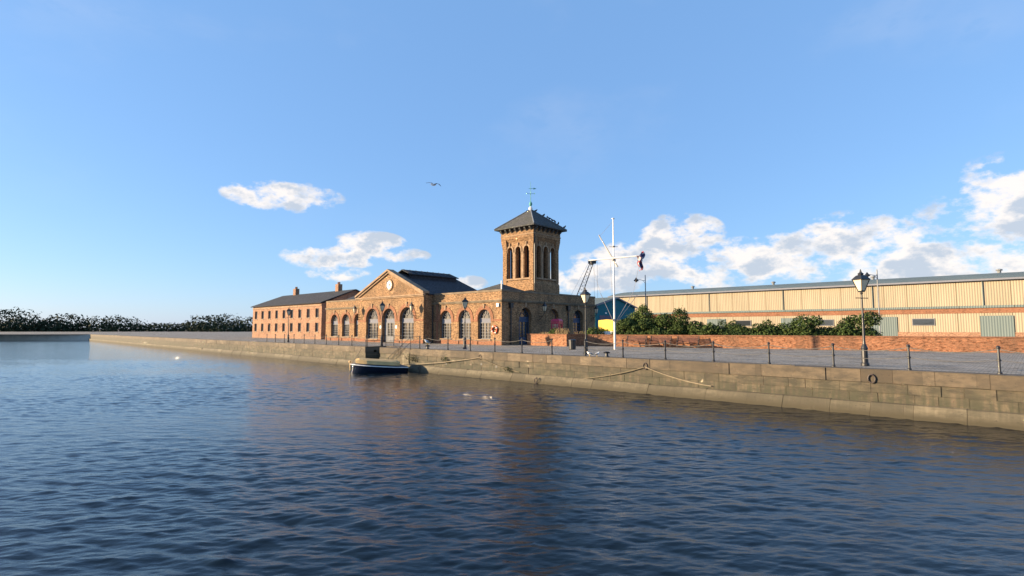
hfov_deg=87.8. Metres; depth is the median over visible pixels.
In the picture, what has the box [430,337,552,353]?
chain fence
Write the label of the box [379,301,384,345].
lamp post
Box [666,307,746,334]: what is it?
evergreen shrub
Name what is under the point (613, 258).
flag mast
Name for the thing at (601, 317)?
roller door
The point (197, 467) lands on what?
water
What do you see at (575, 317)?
window
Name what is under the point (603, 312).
blue shed
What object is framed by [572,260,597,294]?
dock crane
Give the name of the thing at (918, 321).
window
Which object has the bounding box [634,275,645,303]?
street light
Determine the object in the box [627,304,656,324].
leafy bush
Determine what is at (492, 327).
life ring
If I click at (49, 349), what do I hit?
water
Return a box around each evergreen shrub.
[610,317,643,334]
[635,313,679,334]
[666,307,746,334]
[734,311,883,335]
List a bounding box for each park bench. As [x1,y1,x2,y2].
[626,336,647,346]
[649,336,671,347]
[676,336,699,347]
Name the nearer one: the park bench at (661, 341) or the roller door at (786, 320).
the park bench at (661, 341)
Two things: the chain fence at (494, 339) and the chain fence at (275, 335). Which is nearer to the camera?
the chain fence at (494, 339)
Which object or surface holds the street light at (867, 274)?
on the ground
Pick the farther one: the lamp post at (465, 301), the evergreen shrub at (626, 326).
the evergreen shrub at (626, 326)
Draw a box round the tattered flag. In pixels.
[636,251,644,270]
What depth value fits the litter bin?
43.43 m
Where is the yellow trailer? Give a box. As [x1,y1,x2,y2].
[598,319,618,334]
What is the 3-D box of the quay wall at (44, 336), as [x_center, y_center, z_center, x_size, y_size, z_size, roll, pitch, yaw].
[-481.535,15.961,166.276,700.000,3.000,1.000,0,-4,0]
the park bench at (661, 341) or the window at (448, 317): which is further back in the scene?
the window at (448, 317)
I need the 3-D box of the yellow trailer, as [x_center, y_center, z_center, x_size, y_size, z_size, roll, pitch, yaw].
[10.005,4.561,54.506,2.500,2.640,2.000,-4,-6,40]
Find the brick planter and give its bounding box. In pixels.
[526,334,581,345]
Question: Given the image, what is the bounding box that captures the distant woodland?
[0,307,252,331]
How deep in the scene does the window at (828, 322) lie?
90.86 m
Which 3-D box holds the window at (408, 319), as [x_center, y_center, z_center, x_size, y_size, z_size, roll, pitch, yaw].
[-12.473,4.122,63.625,3.620,4.910,0.550,-4,-6,42]
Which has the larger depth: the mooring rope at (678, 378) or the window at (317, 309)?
the window at (317, 309)
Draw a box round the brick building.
[325,182,597,344]
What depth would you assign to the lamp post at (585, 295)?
35.48 m
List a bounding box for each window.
[316,308,318,317]
[329,310,339,340]
[340,310,350,340]
[352,309,358,340]
[364,304,379,341]
[397,302,415,342]
[438,305,453,343]
[456,307,472,343]
[475,304,493,344]
[545,304,560,331]
[571,305,584,333]
[736,320,750,325]
[817,319,833,325]
[912,318,934,325]
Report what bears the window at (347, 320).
in the brick building
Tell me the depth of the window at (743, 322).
100.15 m
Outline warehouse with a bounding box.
[251,282,359,338]
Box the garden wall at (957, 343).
[582,334,1023,352]
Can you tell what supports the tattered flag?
hanging from the flag mast
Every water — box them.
[0,340,276,358]
[0,359,1023,575]
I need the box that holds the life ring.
[491,325,497,333]
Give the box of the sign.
[551,319,562,332]
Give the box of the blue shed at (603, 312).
[595,297,637,327]
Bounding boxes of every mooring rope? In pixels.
[421,357,479,363]
[583,367,644,378]
[645,367,710,386]
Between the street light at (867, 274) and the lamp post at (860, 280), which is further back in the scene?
the street light at (867, 274)
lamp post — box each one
[286,308,291,341]
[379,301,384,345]
[462,298,468,348]
[580,288,590,354]
[851,269,870,365]
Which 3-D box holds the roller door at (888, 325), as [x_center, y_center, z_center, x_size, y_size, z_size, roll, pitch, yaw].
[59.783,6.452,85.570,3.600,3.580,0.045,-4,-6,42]
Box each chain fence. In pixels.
[266,334,366,345]
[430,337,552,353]
[584,339,1023,373]
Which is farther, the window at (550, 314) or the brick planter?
the window at (550, 314)
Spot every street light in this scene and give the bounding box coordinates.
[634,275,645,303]
[865,270,880,334]
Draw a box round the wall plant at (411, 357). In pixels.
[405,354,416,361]
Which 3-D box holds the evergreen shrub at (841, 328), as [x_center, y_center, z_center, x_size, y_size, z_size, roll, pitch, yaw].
[24.689,3.638,45.358,11.687,3.224,2.900,-2,-5,28]
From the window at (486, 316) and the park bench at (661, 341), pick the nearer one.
the park bench at (661, 341)
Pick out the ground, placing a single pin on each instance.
(985, 365)
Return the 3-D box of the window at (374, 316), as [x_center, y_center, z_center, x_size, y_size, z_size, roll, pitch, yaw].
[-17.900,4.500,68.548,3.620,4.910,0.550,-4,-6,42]
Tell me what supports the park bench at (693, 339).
on the ground
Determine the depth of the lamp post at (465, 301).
44.78 m
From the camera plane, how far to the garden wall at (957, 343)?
42.86 m
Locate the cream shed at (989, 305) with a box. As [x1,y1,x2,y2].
[608,269,1023,336]
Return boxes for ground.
[0,329,1023,374]
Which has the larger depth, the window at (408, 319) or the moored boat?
the window at (408, 319)
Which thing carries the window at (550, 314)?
in the brick building
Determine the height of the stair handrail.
2.450 m
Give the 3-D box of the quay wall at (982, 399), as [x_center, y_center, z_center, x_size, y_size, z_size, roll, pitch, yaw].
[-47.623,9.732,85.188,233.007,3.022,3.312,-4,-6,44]
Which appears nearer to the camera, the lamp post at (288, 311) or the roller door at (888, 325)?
the lamp post at (288, 311)
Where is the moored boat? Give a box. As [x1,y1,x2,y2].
[349,348,407,372]
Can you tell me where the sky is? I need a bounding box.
[0,0,1023,328]
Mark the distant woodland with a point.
(21, 324)
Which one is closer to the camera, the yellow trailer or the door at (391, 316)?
the yellow trailer
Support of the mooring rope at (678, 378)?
attached to the quay wall at (982, 399)
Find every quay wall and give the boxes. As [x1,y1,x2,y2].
[0,334,89,339]
[89,334,1023,430]
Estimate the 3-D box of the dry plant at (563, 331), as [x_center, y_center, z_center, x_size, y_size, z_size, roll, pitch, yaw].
[5.019,4.364,52.967,0.658,0.839,1.882,4,-6,-44]
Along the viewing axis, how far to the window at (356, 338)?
73.86 m
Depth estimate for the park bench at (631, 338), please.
50.00 m
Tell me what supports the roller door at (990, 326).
in the cream shed at (989, 305)
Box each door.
[380,303,396,341]
[516,302,533,343]
[599,315,611,319]
[707,319,725,326]
[781,318,801,328]
[870,317,897,335]
[980,315,1014,336]
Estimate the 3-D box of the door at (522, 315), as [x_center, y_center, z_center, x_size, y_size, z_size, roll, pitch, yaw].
[1.305,3.819,57.810,0.610,4.485,2.850,-4,-6,42]
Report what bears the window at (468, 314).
in the brick building
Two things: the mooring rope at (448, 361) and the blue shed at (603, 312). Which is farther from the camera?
the blue shed at (603, 312)
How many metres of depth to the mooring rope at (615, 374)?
30.96 m
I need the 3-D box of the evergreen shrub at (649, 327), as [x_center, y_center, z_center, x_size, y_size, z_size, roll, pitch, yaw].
[14.100,4.018,51.023,4.793,3.311,3.025,-2,-5,28]
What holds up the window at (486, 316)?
in the brick building
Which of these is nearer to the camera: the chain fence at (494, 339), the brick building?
the chain fence at (494, 339)
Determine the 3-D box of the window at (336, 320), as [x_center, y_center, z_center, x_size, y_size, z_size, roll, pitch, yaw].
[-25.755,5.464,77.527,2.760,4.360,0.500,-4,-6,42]
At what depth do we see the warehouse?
93.65 m
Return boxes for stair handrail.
[367,335,419,359]
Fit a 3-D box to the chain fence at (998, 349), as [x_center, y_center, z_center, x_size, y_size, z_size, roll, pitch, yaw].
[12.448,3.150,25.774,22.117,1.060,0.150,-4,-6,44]
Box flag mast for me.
[588,218,638,348]
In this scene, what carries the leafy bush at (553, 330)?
in the brick planter
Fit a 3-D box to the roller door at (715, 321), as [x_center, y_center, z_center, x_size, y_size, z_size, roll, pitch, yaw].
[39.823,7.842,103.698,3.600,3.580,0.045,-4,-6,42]
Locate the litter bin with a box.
[568,339,575,349]
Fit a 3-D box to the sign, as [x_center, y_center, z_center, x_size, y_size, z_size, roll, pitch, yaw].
[4.800,4.673,56.809,1.000,2.770,1.000,-3,-5,30]
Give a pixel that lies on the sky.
(162, 161)
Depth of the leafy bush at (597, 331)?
53.51 m
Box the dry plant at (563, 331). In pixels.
[555,328,569,333]
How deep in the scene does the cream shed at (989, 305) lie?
85.69 m
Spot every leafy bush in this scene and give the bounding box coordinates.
[548,328,558,333]
[583,326,604,333]
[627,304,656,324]

